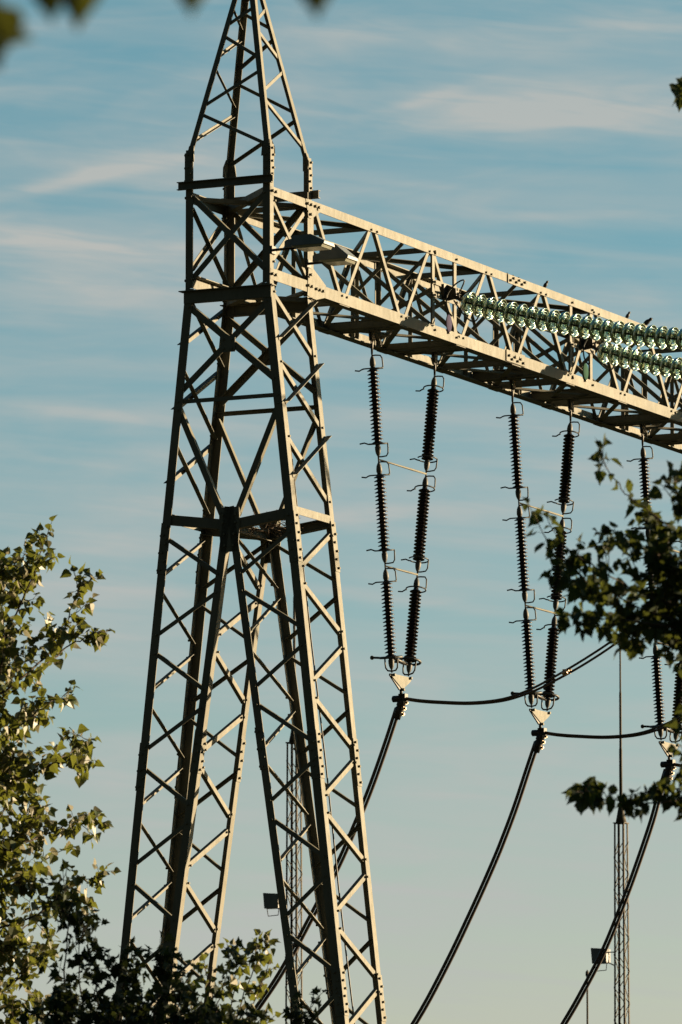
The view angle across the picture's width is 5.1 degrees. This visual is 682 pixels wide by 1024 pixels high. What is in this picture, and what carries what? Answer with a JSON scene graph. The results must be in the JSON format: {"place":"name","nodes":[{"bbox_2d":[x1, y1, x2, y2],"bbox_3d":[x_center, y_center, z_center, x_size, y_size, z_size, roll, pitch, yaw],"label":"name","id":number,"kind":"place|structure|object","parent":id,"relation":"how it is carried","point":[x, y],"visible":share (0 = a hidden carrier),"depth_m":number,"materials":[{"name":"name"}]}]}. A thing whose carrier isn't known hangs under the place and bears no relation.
{"place":"outdoors","nodes":[
{"label":"outdoors","id":0,"kind":"place"},
{"bbox_2d":[0,0,327,68],"bbox_3d":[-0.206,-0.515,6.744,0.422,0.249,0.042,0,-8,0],"label":"overhanging twig","id":1,"kind":"object","parent":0,"point":[12,30],"visible":1,"depth_m":6.73,"materials":[{"name":"green plant"}]},
{"bbox_2d":[0,0,681,1023],"label":"sky","id":2,"kind":"structure","parent":0,"point":[537,142],"materials":[{"name":"blue"}]},
{"label":"ground","id":3,"kind":"structure","parent":0,"visible":0},
{"bbox_2d":[0,515,121,1023],"bbox_3d":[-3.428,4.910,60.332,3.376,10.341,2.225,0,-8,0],"label":"poplar tree","id":4,"kind":"object","parent":3,"relation":"on","point":[19,771],"visible":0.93,"depth_m":60.29,"materials":[{"name":"green plant"}]},
{"bbox_2d":[15,859,328,1023],"bbox_3d":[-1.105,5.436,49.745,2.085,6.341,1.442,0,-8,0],"label":"maple shrub","id":5,"kind":"object","parent":3,"relation":"on","point":[61,1003],"visible":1,"depth_m":49.97,"materials":[{"name":"green plant"}]},
{"bbox_2d":[184,929,281,1023],"bbox_3d":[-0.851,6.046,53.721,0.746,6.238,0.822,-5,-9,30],"label":"young poplar","id":6,"kind":"object","parent":3,"relation":"on","point":[263,960],"visible":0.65,"depth_m":54.11,"materials":[{"name":"green plant"}]},
{"bbox_2d":[116,0,386,1023],"bbox_3d":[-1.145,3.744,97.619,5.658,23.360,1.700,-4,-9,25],"label":"lattice tower","id":7,"kind":"structure","parent":3,"relation":"on","point":[230,524],"depth_m":97.96,"materials":[{"name":"metal"}]},
{"bbox_2d":[241,511,304,536],"bbox_3d":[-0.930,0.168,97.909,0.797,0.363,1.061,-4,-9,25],"label":"nest","id":8,"kind":"object","parent":7,"relation":"on","point":[276,524],"visible":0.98,"depth_m":97.87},
{"bbox_2d":[270,234,334,254],"bbox_3d":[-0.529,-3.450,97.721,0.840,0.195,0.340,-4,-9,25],"label":"floodlight","id":9,"kind":"object","parent":7,"relation":"attached to","point":[307,242],"visible":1,"depth_m":97.56,"materials":[{"name":"grey metal"}]},
{"bbox_2d":[288,424,354,1023],"bbox_3d":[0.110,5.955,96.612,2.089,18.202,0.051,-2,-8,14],"label":"grounding cable","id":10,"kind":"object","parent":7,"relation":"attached to","point":[325,765],"visible":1,"depth_m":97.07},
{"bbox_2d":[305,245,357,267],"bbox_3d":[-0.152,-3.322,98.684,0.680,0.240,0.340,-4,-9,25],"label":"floodlight","id":11,"kind":"object","parent":7,"relation":"attached to","point":[336,255],"visible":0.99,"depth_m":98.54,"materials":[{"name":"grey metal"}]},
{"bbox_2d":[222,199,681,453],"bbox_3d":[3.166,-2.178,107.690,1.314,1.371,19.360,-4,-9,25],"label":"lattice beam","id":12,"kind":"structure","parent":7,"relation":"attached to","point":[653,418],"depth_m":104.39,"materials":[{"name":"metal"}]},
{"bbox_2d":[355,339,444,695],"bbox_3d":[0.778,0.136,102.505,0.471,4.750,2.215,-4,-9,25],"label":"insulator set","id":13,"kind":"object","parent":12,"relation":"hanging from","point":[409,658],"visible":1,"depth_m":102.31,"materials":[{"name":"brown ceramic"}]},
{"bbox_2d":[392,693,407,719],"bbox_3d":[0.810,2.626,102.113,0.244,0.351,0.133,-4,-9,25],"label":"conductor clamp","id":14,"kind":"object","parent":13,"relation":"attached to","point":[402,702],"visible":1,"depth_m":102.07,"materials":[{"name":"metal"}]},
{"bbox_2d":[249,707,397,1019],"bbox_3d":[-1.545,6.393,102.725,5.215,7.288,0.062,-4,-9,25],"label":"conductor cable","id":15,"kind":"object","parent":14,"relation":"attached to","point":[302,932],"visible":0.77,"depth_m":102.19,"materials":[{"name":"black rubber"}]},
{"bbox_2d":[406,622,635,704],"bbox_3d":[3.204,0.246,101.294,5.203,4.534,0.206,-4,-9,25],"label":"jumper cable","id":16,"kind":"object","parent":14,"relation":"attached to","point":[566,672],"visible":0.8,"depth_m":101.33,"materials":[{"name":"rubber"}]},
{"bbox_2d":[446,315,451,333],"bbox_3d":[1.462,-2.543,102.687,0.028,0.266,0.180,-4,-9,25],"label":"marker plate","id":17,"kind":"object","parent":12,"relation":"attached to","point":[448,323],"visible":1,"depth_m":102.67,"materials":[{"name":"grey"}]},
{"bbox_2d":[496,387,579,729],"bbox_3d":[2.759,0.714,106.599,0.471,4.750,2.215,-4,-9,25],"label":"insulator set","id":18,"kind":"object","parent":12,"relation":"hanging from","point":[540,717],"visible":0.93,"depth_m":106.11,"materials":[{"name":"brown ceramic"}]},
{"bbox_2d":[531,728,546,752],"bbox_3d":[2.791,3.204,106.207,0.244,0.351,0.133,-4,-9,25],"label":"conductor clamp","id":19,"kind":"object","parent":18,"relation":"attached to","point":[541,736],"visible":1,"depth_m":106.17,"materials":[{"name":"metal"}]},
{"bbox_2d":[410,741,536,1023],"bbox_3d":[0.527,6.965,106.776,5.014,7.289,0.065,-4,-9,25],"label":"conductor cable","id":20,"kind":"object","parent":19,"relation":"attached to","point":[447,961],"visible":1,"depth_m":106.29,"materials":[{"name":"black rubber"}]},
{"bbox_2d":[545,716,680,738],"bbox_3d":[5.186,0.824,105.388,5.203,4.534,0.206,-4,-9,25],"label":"jumper cable","id":21,"kind":"object","parent":19,"relation":"attached to","point":[651,730],"visible":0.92,"depth_m":105.72,"materials":[{"name":"rubber"}]},
{"bbox_2d":[442,279,681,350],"bbox_3d":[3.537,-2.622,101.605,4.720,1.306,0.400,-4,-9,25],"label":"glass insulator string","id":22,"kind":"object","parent":12,"relation":"attached to","point":[586,327],"visible":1,"depth_m":101.80,"materials":[{"name":"green glass"}]},
{"bbox_2d":[583,363,587,381],"bbox_3d":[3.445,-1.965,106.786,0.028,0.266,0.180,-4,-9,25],"label":"marker plate","id":23,"kind":"object","parent":12,"relation":"attached to","point":[585,371],"visible":1,"depth_m":106.77,"materials":[{"name":"green"}]},
{"bbox_2d":[579,336,681,379],"bbox_3d":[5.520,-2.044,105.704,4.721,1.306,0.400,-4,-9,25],"label":"glass insulator string","id":24,"kind":"object","parent":12,"relation":"attached to","point":[637,359],"visible":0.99,"depth_m":106.34,"materials":[{"name":"green glass"}]},
{"bbox_2d":[643,318,652,324],"bbox_3d":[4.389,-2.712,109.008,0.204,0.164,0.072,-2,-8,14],"label":"bird","id":25,"kind":"object","parent":12,"relation":"on","point":[647,322],"visible":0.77,"depth_m":108.98},
{"bbox_2d":[627,432,681,761],"bbox_3d":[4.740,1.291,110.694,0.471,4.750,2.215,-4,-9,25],"label":"insulator set","id":26,"kind":"object","parent":12,"relation":"hanging from","point":[664,745],"visible":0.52,"depth_m":110.03,"materials":[{"name":"brown ceramic"}]},
{"bbox_2d":[660,759,675,779],"bbox_3d":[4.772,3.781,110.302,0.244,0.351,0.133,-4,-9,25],"label":"conductor clamp","id":27,"kind":"object","parent":26,"relation":"attached to","point":[669,767],"visible":0.81,"depth_m":110.26,"materials":[{"name":"metal"}]},
{"bbox_2d":[560,769,664,1023],"bbox_3d":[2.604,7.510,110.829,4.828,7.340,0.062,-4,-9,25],"label":"conductor cable","id":28,"kind":"object","parent":27,"relation":"attached to","point":[602,952],"visible":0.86,"depth_m":110.35,"materials":[{"name":"black rubber"}]},
{"bbox_2d":[263,596,302,1023],"bbox_3d":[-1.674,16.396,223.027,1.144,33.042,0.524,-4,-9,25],"label":"lightning mast","id":29,"kind":"object","parent":3,"relation":"on","point":[270,900],"visible":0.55,"depth_m":223.72,"materials":[{"name":"metal"}]},
{"bbox_2d":[585,970,588,1023],"bbox_3d":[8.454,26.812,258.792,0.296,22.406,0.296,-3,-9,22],"label":"lightning rod","id":30,"kind":"object","parent":3,"relation":"on","point":[586,972],"visible":0.7,"depth_m":260.18,"materials":[{"name":"metal"}]},
{"bbox_2d":[519,77,681,824],"bbox_3d":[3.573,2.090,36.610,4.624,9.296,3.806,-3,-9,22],"label":"maple tree","id":31,"kind":"object","parent":3,"relation":"on","point":[664,604],"visible":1,"depth_m":36.21,"materials":[{"name":"green plant"}]},
{"bbox_2d":[591,632,629,1023],"bbox_3d":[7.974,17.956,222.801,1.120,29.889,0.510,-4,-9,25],"label":"lightning mast","id":32,"kind":"object","parent":3,"relation":"on","point":[618,822],"visible":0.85,"depth_m":223.53,"materials":[{"name":"metal"}]}
]}

